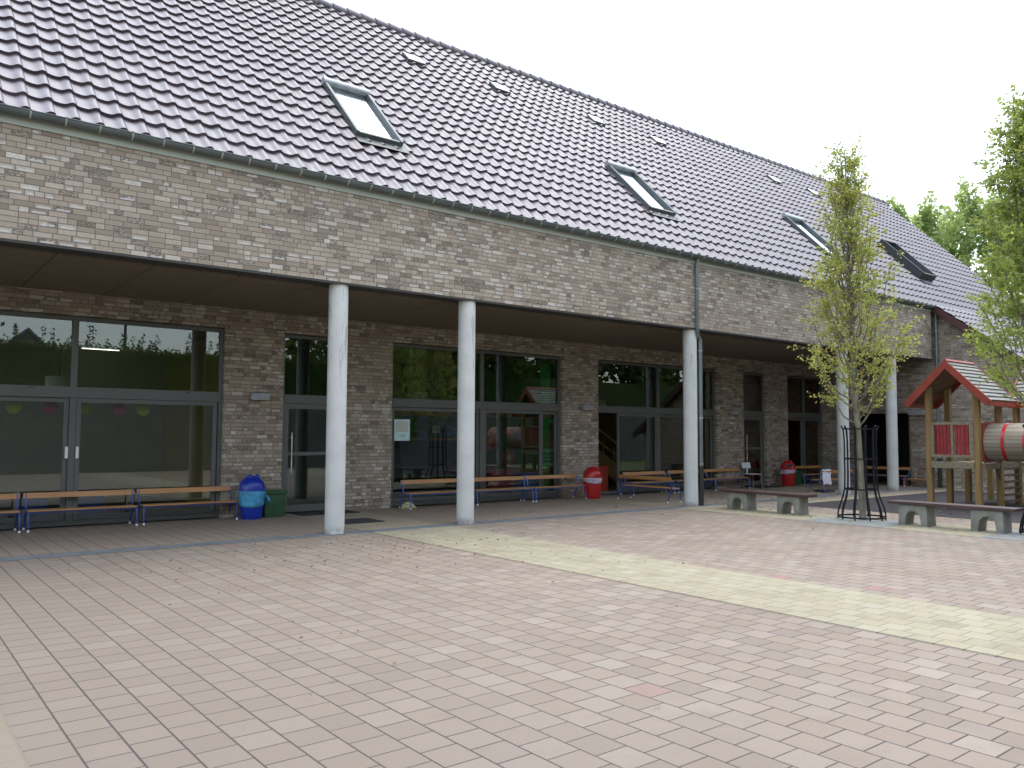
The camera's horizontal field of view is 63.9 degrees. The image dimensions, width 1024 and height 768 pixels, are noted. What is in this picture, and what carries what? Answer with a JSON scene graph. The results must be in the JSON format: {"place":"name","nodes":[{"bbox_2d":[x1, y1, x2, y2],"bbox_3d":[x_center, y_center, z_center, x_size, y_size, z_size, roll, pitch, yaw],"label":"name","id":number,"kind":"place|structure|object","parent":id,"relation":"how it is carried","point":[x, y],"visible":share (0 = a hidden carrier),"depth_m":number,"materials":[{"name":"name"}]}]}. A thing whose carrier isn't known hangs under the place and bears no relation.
{"place":"outdoors","nodes":[
{"label":"outdoors","id":0,"kind":"place"},
{"bbox_2d":[0,708,29,767],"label":"yellow path","id":1,"kind":"structure","parent":0,"point":[12,755],"depth_m":4.12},
{"bbox_2d":[285,510,437,529],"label":"yellow path","id":2,"kind":"structure","parent":0,"point":[393,522],"depth_m":15.01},
{"bbox_2d":[290,510,359,515],"bbox_3d":[-3.766,2.594,16.518,1.250,0.014,0.580,3,-4,-38],"label":"door mat","id":3,"kind":"object","parent":2,"relation":"on","point":[314,513],"depth_m":16.29,"materials":[{"name":"black rubber"}]},
{"bbox_2d":[0,479,909,529],"bbox_3d":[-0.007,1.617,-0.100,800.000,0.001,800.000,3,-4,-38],"label":"ground","id":4,"kind":"structure","parent":0,"point":[884,482],"depth_m":18.96,"materials":[{"name":"grey concrete"}]},
{"bbox_2d":[0,0,1023,533],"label":"school building","id":5,"kind":"structure","parent":4,"relation":"on","point":[324,224],"depth_m":17.45,"materials":[{"name":"tile"}]},
{"bbox_2d":[6,401,21,413],"bbox_3d":[-8.382,0.383,13.800,0.230,0.230,0.006,3,-4,-38],"label":"paper disc","id":6,"kind":"object","parent":5,"relation":"hanging from","point":[13,407],"visible":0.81,"depth_m":13.80,"materials":[{"name":"yellow paper"}]},
{"bbox_2d":[18,495,47,521],"bbox_3d":[-8.271,2.167,14.137,0.424,0.500,0.424,3,-4,-38],"label":"storage box","id":7,"kind":"object","parent":5,"relation":"on","point":[36,503],"visible":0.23,"depth_m":13.99,"materials":[{"name":"blue plastic"}]},
{"bbox_2d":[43,402,57,413],"bbox_3d":[-7.958,0.405,14.134,0.230,0.230,0.006,3,-4,-38],"label":"paper disc","id":8,"kind":"object","parent":5,"relation":"hanging from","point":[50,407],"visible":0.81,"depth_m":14.13,"materials":[{"name":"pink paper"}]},
{"bbox_2d":[45,324,69,386],"bbox_3d":[-8.927,-0.523,16.201,0.480,1.320,0.480,3,-4,-38],"label":"pendant lamp","id":9,"kind":"object","parent":5,"relation":"hanging from","point":[63,381],"visible":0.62,"depth_m":15.98,"materials":[{"name":"black plastic"}]},
{"bbox_2d":[81,403,90,414],"bbox_3d":[-7.543,0.427,14.462,0.230,0.230,0.006,3,-4,-38],"label":"paper disc","id":10,"kind":"object","parent":5,"relation":"hanging from","point":[85,408],"visible":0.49,"depth_m":14.47,"materials":[{"name":"yellow paper"}]},
{"bbox_2d":[77,489,103,514],"bbox_3d":[-7.613,2.169,14.595,0.574,0.560,0.424,3,-4,-38],"label":"storage box","id":11,"kind":"object","parent":5,"relation":"on","point":[87,501],"visible":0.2,"depth_m":14.49,"materials":[{"name":"blue plastic"}]},
{"bbox_2d":[81,340,120,350],"bbox_3d":[-9.641,-0.901,19.233,0.840,0.199,0.060,3,-4,-38],"label":"tube lamp","id":12,"kind":"object","parent":5,"relation":"attached to","point":[100,344],"visible":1,"depth_m":19.20,"materials":[{"name":"white plastic"}]},
{"bbox_2d":[0,311,223,528],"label":"window","id":13,"kind":"structure","parent":5,"relation":"in","point":[72,396],"depth_m":14.22,"materials":[{"name":"grey metal"}]},
{"bbox_2d":[112,404,125,414],"bbox_3d":[-7.095,0.451,14.815,0.230,0.230,0.006,3,-4,-38],"label":"paper disc","id":14,"kind":"object","parent":5,"relation":"hanging from","point":[118,409],"visible":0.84,"depth_m":14.81,"materials":[{"name":"pink paper"}]},
{"bbox_2d":[137,404,149,415],"bbox_3d":[-6.774,0.468,15.069,0.230,0.230,0.006,3,-4,-38],"label":"paper disc","id":15,"kind":"object","parent":5,"relation":"hanging from","point":[143,409],"visible":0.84,"depth_m":15.06,"materials":[{"name":"yellow paper"}]},
{"bbox_2d":[249,393,269,399],"bbox_3d":[-4.916,0.244,15.961,0.360,0.126,0.160,3,-4,-38],"label":"wall lamp","id":16,"kind":"object","parent":5,"relation":"attached to","point":[259,396],"visible":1,"depth_m":15.89,"materials":[{"name":"grey plastic"}]},
{"bbox_2d":[282,403,326,511],"bbox_3d":[-4.077,1.500,16.768,1.252,2.175,0.163,3,-4,-38],"label":"door","id":17,"kind":"structure","parent":5,"relation":"in","point":[317,506],"depth_m":16.50,"materials":[{"name":"grey metal"}]},
{"bbox_2d":[394,419,409,440],"bbox_3d":[-2.433,1.019,18.142,0.400,0.470,0.005,3,-4,-38],"label":"poster","id":18,"kind":"object","parent":5,"relation":"attached to","point":[401,429],"visible":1,"depth_m":18.14,"materials":[{"name":"paper"}]},
{"bbox_2d":[417,431,425,439],"bbox_3d":[-2.100,1.196,19.080,0.237,0.190,0.010,3,-4,-38],"label":"wall picture","id":19,"kind":"object","parent":5,"relation":"attached to","point":[421,435],"depth_m":19.07,"materials":[{"name":"paper"}]},
{"bbox_2d":[394,438,456,475],"bbox_3d":[-2.170,1.771,19.924,3.000,0.900,0.060,3,-4,-38],"label":"coat screen","id":20,"kind":"object","parent":5,"relation":"attached to","point":[427,456],"visible":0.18,"depth_m":19.98,"materials":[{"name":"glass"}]},
{"bbox_2d":[432,426,438,432],"bbox_3d":[-1.795,1.074,19.328,0.198,0.158,0.010,3,-4,-38],"label":"wall picture","id":21,"kind":"object","parent":5,"relation":"attached to","point":[435,429],"depth_m":19.32,"materials":[{"name":"paper"}]},
{"bbox_2d":[446,426,455,435],"bbox_3d":[-1.459,1.123,19.592,0.282,0.226,0.010,3,-4,-38],"label":"wall picture","id":22,"kind":"object","parent":5,"relation":"attached to","point":[450,430],"depth_m":19.59,"materials":[{"name":"paper"}]},
{"bbox_2d":[394,411,524,417],"bbox_3d":[-1.331,0.704,19.861,4.250,0.170,0.038,3,-4,-38],"label":"frieze","id":23,"kind":"object","parent":5,"relation":"hanging from","point":[452,414],"visible":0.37,"depth_m":19.61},
{"bbox_2d":[391,343,559,506],"bbox_3d":[-0.747,0.990,19.497,4.980,3.580,0.126,3,-4,-38],"label":"window","id":24,"kind":"structure","parent":5,"relation":"in","point":[398,404],"depth_m":19.52,"materials":[{"name":"grey metal"}]},
{"bbox_2d":[488,430,493,435],"bbox_3d":[-0.513,1.223,20.335,0.190,0.152,0.010,3,-4,-38],"label":"wall picture","id":25,"kind":"object","parent":5,"relation":"attached to","point":[490,432],"depth_m":20.32,"materials":[{"name":"paper"}]},
{"bbox_2d":[486,430,498,450],"bbox_3d":[-0.532,1.417,20.561,0.528,0.542,0.014,3,-4,-38],"label":"paper flower","id":26,"kind":"object","parent":5,"relation":"attached to","point":[492,442],"visible":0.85,"depth_m":20.57,"materials":[{"name":"paper"}]},
{"bbox_2d":[504,428,509,433],"bbox_3d":[-0.127,1.184,20.643,0.205,0.164,0.010,3,-4,-38],"label":"wall picture","id":27,"kind":"object","parent":5,"relation":"attached to","point":[506,430],"depth_m":20.64,"materials":[{"name":"paper"}]},
{"bbox_2d":[502,448,515,466],"bbox_3d":[-0.065,1.871,20.905,0.462,0.474,0.014,3,-4,-38],"label":"paper flower","id":28,"kind":"object","parent":5,"relation":"attached to","point":[509,457],"visible":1,"depth_m":20.89,"materials":[{"name":"paper"}]},
{"bbox_2d":[515,433,520,438],"bbox_3d":[0.147,1.325,20.852,0.204,0.163,0.010,3,-4,-38],"label":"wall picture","id":29,"kind":"object","parent":5,"relation":"attached to","point":[517,435],"depth_m":20.85,"materials":[{"name":"paper"}]},
{"bbox_2d":[514,472,537,491],"bbox_3d":[0.350,2.563,20.878,0.524,0.620,0.424,3,-4,-38],"label":"storage box","id":30,"kind":"object","parent":5,"relation":"on","point":[531,483],"visible":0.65,"depth_m":20.74,"materials":[{"name":"blue plastic"}]},
{"bbox_2d":[539,364,549,490],"bbox_3d":[0.834,1.190,21.003,0.300,3.380,0.070,3,-4,-38],"label":"green panel","id":31,"kind":"object","parent":5,"relation":"on","point":[544,384],"visible":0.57,"depth_m":21.00,"materials":[{"name":"paint"}]},
{"bbox_2d":[581,405,593,409],"bbox_3d":[1.963,0.611,21.388,0.360,0.126,0.160,3,-4,-38],"label":"wall lamp","id":32,"kind":"object","parent":5,"relation":"attached to","point":[587,407],"visible":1,"depth_m":21.30,"materials":[{"name":"black plastic"}]},
{"bbox_2d":[598,360,714,494],"bbox_3d":[4.166,1.252,23.369,5.000,3.580,0.121,3,-4,-38],"label":"window","id":33,"kind":"structure","parent":5,"relation":"in","point":[656,412],"depth_m":23.28,"materials":[{"name":"grey metal"}]},
{"bbox_2d":[729,410,738,413],"bbox_3d":[6.811,0.870,25.212,0.360,0.126,0.160,3,-4,-38],"label":"wall lamp","id":34,"kind":"object","parent":5,"relation":"attached to","point":[733,411],"visible":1,"depth_m":25.11,"materials":[{"name":"black plastic"}]},
{"bbox_2d":[744,416,762,485],"bbox_3d":[7.650,2.125,26.019,1.052,2.175,0.163,3,-4,-38],"label":"door","id":35,"kind":"structure","parent":5,"relation":"in","point":[760,448],"depth_m":26.27,"materials":[{"name":"grey metal"}]},
{"bbox_2d":[787,376,822,482],"bbox_3d":[9.900,1.557,27.892,2.180,3.580,0.121,3,-4,-38],"label":"window","id":36,"kind":"structure","parent":5,"relation":"in","point":[800,417],"depth_m":27.95,"materials":[{"name":"grey metal"}]},
{"bbox_2d":[908,411,924,414],"bbox_3d":[13.098,0.934,26.433,0.160,0.126,0.620,3,-4,-38],"label":"wall lamp","id":37,"kind":"object","parent":5,"relation":"attached to","point":[916,412],"visible":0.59,"depth_m":26.40,"materials":[{"name":"black plastic"}]},
{"bbox_2d":[882,192,935,240],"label":"poplar tree","id":38,"kind":"object","parent":4,"relation":"on","point":[897,207],"visible":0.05,"depth_m":54.82,"materials":[{"name":"green plant"}]},
{"bbox_2d":[909,188,981,269],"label":"poplar tree","id":39,"kind":"object","parent":4,"relation":"on","point":[929,220],"visible":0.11,"depth_m":55.47,"materials":[{"name":"green plant"}]},
{"bbox_2d":[932,175,1014,295],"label":"poplar tree","id":40,"kind":"object","parent":4,"relation":"on","point":[955,225],"visible":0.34,"depth_m":51.43,"materials":[{"name":"green plant"}]},
{"bbox_2d":[955,185,1023,300],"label":"poplar tree","id":41,"kind":"object","parent":4,"relation":"on","point":[1002,225],"visible":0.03,"depth_m":52.27,"materials":[{"name":"green plant"}]},
{"bbox_2d":[486,468,519,493],"bbox_3d":[-0.361,2.521,20.892,0.924,0.700,0.624,3,-4,-38],"label":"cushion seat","id":42,"kind":"object","parent":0,"point":[502,472],"visible":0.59,"depth_m":20.59,"materials":[{"name":"red"}]},
{"bbox_2d":[0,482,1023,767],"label":"paving","id":43,"kind":"structure","parent":0,"point":[502,662],"depth_m":6.05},
{"bbox_2d":[0,493,20,532],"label":"school bench","id":44,"kind":"object","parent":43,"relation":"on","point":[16,496],"visible":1,"depth_m":13.25,"materials":[{"name":"orange wood"}]},
{"bbox_2d":[22,489,137,532],"bbox_3d":[-7.250,2.121,13.832,1.700,0.605,0.500,3,-4,-38],"label":"school bench","id":45,"kind":"object","parent":43,"relation":"on","point":[26,496],"visible":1,"depth_m":13.79,"materials":[{"name":"orange wood"}]},
{"bbox_2d":[135,486,237,524],"bbox_3d":[-5.896,2.195,14.938,1.700,0.605,0.500,3,-4,-38],"label":"school bench","id":46,"kind":"object","parent":43,"relation":"on","point":[183,489],"visible":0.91,"depth_m":14.91,"materials":[{"name":"orange wood"}]},
{"bbox_2d":[238,474,270,519],"bbox_3d":[-4.899,2.116,15.445,0.499,0.834,0.503,-1,-4,25],"label":"round bin","id":47,"kind":"object","parent":43,"relation":"on","point":[252,495],"visible":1,"depth_m":15.26,"materials":[{"name":"blue plastic"}]},
{"bbox_2d":[262,489,287,517],"bbox_3d":[-4.651,2.298,15.873,0.472,0.526,0.386,3,-5,-41],"label":"box bin","id":48,"kind":"object","parent":43,"relation":"on","point":[275,507],"visible":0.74,"depth_m":15.75,"materials":[{"name":"green plastic"}]},
{"bbox_2d":[345,518,384,523],"bbox_3d":[-2.863,2.503,14.991,0.830,0.014,0.700,3,-4,-38],"label":"door mat","id":49,"kind":"object","parent":43,"relation":"on","point":[358,520],"depth_m":15.00,"materials":[{"name":"black rubber"}]},
{"bbox_2d":[401,502,415,508],"bbox_3d":[-2.241,2.606,17.630,0.342,0.150,0.348,3,-4,-38],"label":"rag","id":50,"kind":"object","parent":43,"relation":"on","point":[405,505],"visible":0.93,"depth_m":17.55,"materials":[{"name":"beige fabric"}]},
{"bbox_2d":[399,478,456,509],"bbox_3d":[-1.650,2.411,18.122,1.700,0.605,0.500,3,-4,-38],"label":"school bench","id":51,"kind":"object","parent":43,"relation":"on","point":[421,481],"visible":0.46,"depth_m":17.98,"materials":[{"name":"orange wood"}]},
{"bbox_2d":[0,487,937,560],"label":"drainage strip","id":52,"kind":"object","parent":43,"relation":"on","point":[183,545],"visible":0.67,"depth_m":13.02,"materials":[{"name":"grey concrete"}]},
{"bbox_2d":[474,476,533,505],"bbox_3d":[-0.279,2.484,19.191,1.700,0.605,0.500,3,-4,-38],"label":"school bench","id":53,"kind":"object","parent":43,"relation":"on","point":[524,488],"visible":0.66,"depth_m":19.25,"materials":[{"name":"orange wood"}]},
{"bbox_2d":[22,489,1017,695],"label":"fallen leaves","id":54,"kind":"object","parent":43,"relation":"on","point":[456,543],"visible":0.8,"depth_m":11.28,"materials":[{"name":"brown plant"}]},
{"bbox_2d":[523,474,586,501],"bbox_3d":[1.076,2.555,20.248,1.700,0.605,0.500,3,-4,-38],"label":"school bench","id":55,"kind":"object","parent":43,"relation":"on","point":[554,476],"visible":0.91,"depth_m":20.24,"materials":[{"name":"orange wood"}]},
{"bbox_2d":[620,471,674,495],"bbox_3d":[3.719,2.699,22.383,1.700,0.605,0.500,3,-4,-38],"label":"school bench","id":56,"kind":"object","parent":43,"relation":"on","point":[645,473],"visible":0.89,"depth_m":22.32,"materials":[{"name":"orange wood"}]},
{"bbox_2d":[665,469,715,492],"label":"school bench","id":57,"kind":"object","parent":43,"relation":"on","point":[706,479],"visible":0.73,"depth_m":23.41,"materials":[{"name":"orange wood"}]},
{"bbox_2d":[705,468,750,489],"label":"school bench","id":58,"kind":"object","parent":43,"relation":"on","point":[724,469],"visible":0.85,"depth_m":24.70,"materials":[{"name":"orange wood"}]},
{"bbox_2d":[741,462,762,488],"bbox_3d":[7.345,2.801,25.120,0.423,0.778,0.512,2,-4,-31],"label":"school chair","id":59,"kind":"object","parent":43,"relation":"on","point":[746,465],"visible":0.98,"depth_m":25.24,"materials":[{"name":"silver metal"}]},
{"bbox_2d":[780,460,795,485],"bbox_3d":[8.815,2.847,26.266,0.532,0.834,0.499,0,-4,5],"label":"round bin","id":60,"kind":"object","parent":43,"relation":"on","point":[787,470],"visible":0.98,"depth_m":26.09,"materials":[{"name":"red plastic"}]},
{"bbox_2d":[794,470,802,484],"bbox_3d":[9.255,3.058,26.879,0.440,0.494,0.360,3,-4,-38],"label":"box bin","id":61,"kind":"object","parent":43,"relation":"on","point":[798,477],"visible":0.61,"depth_m":26.75,"materials":[{"name":"green plastic"}]},
{"bbox_2d":[795,465,831,484],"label":"school bench","id":62,"kind":"object","parent":43,"relation":"on","point":[811,466],"visible":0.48,"depth_m":27.52,"materials":[{"name":"orange wood"}]},
{"bbox_2d":[804,515,920,527],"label":"tree pit paving","id":63,"kind":"object","parent":43,"relation":"in","point":[884,523],"visible":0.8,"depth_m":15.35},
{"bbox_2d":[788,130,925,519],"bbox_3d":[6.681,-1.169,15.941,2.436,7.561,2.107,-2,-4,27],"label":"hornbeam tree","id":64,"kind":"object","parent":63,"relation":"on","point":[847,200],"visible":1,"depth_m":15.85,"materials":[{"name":"green plant"}]},
{"bbox_2d":[837,425,886,520],"bbox_3d":[6.764,1.707,15.907,0.884,1.807,0.884,3,-4,-38],"label":"tree guard","id":65,"kind":"object","parent":63,"relation":"on","point":[866,489],"visible":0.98,"depth_m":15.78,"materials":[{"name":"black metal"}]},
{"bbox_2d":[857,466,911,486],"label":"school bench","id":66,"kind":"object","parent":43,"relation":"on","point":[900,468],"visible":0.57,"depth_m":26.73,"materials":[{"name":"orange wood"}]},
{"bbox_2d":[902,478,926,485],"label":"bench","id":67,"kind":"object","parent":43,"relation":"on","point":[906,481],"visible":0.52,"depth_m":26.40,"materials":[{"name":"orange wood"}]},
{"bbox_2d":[981,530,1023,540],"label":"tree pit paving","id":68,"kind":"object","parent":43,"relation":"in","point":[1015,535],"visible":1,"depth_m":13.17,"materials":[{"name":"grey stone"}]},
{"bbox_2d":[957,85,1023,407],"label":"hornbeam tree","id":69,"kind":"object","parent":68,"relation":"on","point":[1013,232],"visible":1,"depth_m":13.80,"materials":[{"name":"green plant"}]},
{"bbox_2d":[1019,424,1023,533],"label":"tree guard","id":70,"kind":"object","parent":68,"relation":"on","point":[1021,531],"visible":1,"depth_m":13.55,"materials":[{"name":"black metal"}]},
{"bbox_2d":[598,465,608,490],"bbox_3d":[1.986,2.651,22.998,1.324,0.720,0.724,3,-4,-38],"label":"foam block","id":71,"kind":"object","parent":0,"point":[603,469],"depth_m":23.04,"materials":[{"name":"red plastic"}]},
{"bbox_2d":[598,428,630,484],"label":"staircase","id":72,"kind":"structure","parent":0,"point":[604,459],"depth_m":25.81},
{"bbox_2d":[569,495,698,506],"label":"yellow path","id":73,"kind":"structure","parent":0,"point":[636,501],"depth_m":19.82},
{"bbox_2d":[583,466,601,498],"bbox_3d":[2.018,2.483,20.678,0.497,0.811,0.533,-2,-4,34],"label":"round bin","id":74,"kind":"object","parent":73,"relation":"on","point":[592,478],"visible":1,"depth_m":20.50,"materials":[{"name":"red plastic"}]},
{"bbox_2d":[617,474,680,502],"bbox_3d":[3.355,2.562,20.193,0.500,0.605,1.700,3,-4,-38],"label":"school bench","id":75,"kind":"object","parent":73,"relation":"on","point":[671,488],"visible":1,"depth_m":20.09,"materials":[{"name":"orange wood"}]},
{"bbox_2d":[326,0,1023,294],"label":"sky","id":76,"kind":"structure","parent":0,"point":[922,81],"materials":[{"name":"white"}]},
{"bbox_2d":[373,526,1023,660],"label":"yellow path","id":77,"kind":"structure","parent":0,"point":[997,634],"depth_m":8.33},
{"bbox_2d":[677,505,836,519],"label":"yellow path","id":78,"kind":"structure","parent":0,"point":[762,512],"depth_m":17.06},
{"bbox_2d":[719,489,816,515],"bbox_3d":[5.360,2.482,17.278,0.400,0.424,2.120,3,-4,-38],"label":"concrete bench","id":79,"kind":"object","parent":78,"relation":"on","point":[786,501],"visible":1,"depth_m":17.00,"materials":[{"name":"grey concrete"}]},
{"bbox_2d":[751,485,869,492],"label":"yellow path","id":80,"kind":"structure","parent":0,"point":[801,488],"depth_m":24.89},
{"bbox_2d":[746,485,784,487],"bbox_3d":[7.900,3.211,25.645,1.200,0.014,0.660,3,-4,-38],"label":"door mat","id":81,"kind":"object","parent":80,"relation":"on","point":[767,486],"depth_m":25.61,"materials":[{"name":"grey"}]},
{"bbox_2d":[814,489,834,492],"bbox_3d":[9.005,3.066,23.591,0.566,0.070,0.686,1,-4,-10],"label":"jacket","id":82,"kind":"object","parent":80,"relation":"on","point":[823,490],"visible":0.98,"depth_m":23.42,"materials":[{"name":"blue fabric"}]},
{"bbox_2d":[810,470,853,490],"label":"school bench","id":83,"kind":"object","parent":80,"relation":"on","point":[834,471],"visible":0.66,"depth_m":23.81,"materials":[{"name":"orange wood"}]},
{"bbox_2d":[820,469,831,484],"bbox_3d":[9.059,2.693,23.661,0.481,0.449,0.111,3,-5,-41],"label":"cloth","id":84,"kind":"object","parent":83,"relation":"hanging from","point":[825,477],"visible":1,"depth_m":23.62,"materials":[{"name":"white fabric"}]},
{"bbox_2d":[808,488,964,502],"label":"yellow path","id":85,"kind":"structure","parent":0,"point":[849,498],"depth_m":22.17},
{"bbox_2d":[808,491,1023,522],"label":"playground surface","id":86,"kind":"object","parent":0,"point":[959,497],"depth_m":19.39,"materials":[{"name":"rubber"}]},
{"bbox_2d":[885,523,1015,536],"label":"yellow path","id":87,"kind":"structure","parent":0,"point":[949,529],"depth_m":14.11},
{"bbox_2d":[887,500,1023,533],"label":"concrete bench","id":88,"kind":"object","parent":87,"relation":"on","point":[1000,516],"visible":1,"depth_m":14.05,"materials":[{"name":"grey concrete"}]},
{"bbox_2d":[904,359,1023,506],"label":"play tower","id":89,"kind":"structure","parent":0,"point":[997,445],"depth_m":18.52,"materials":[{"name":"brown wood"}]}
]}

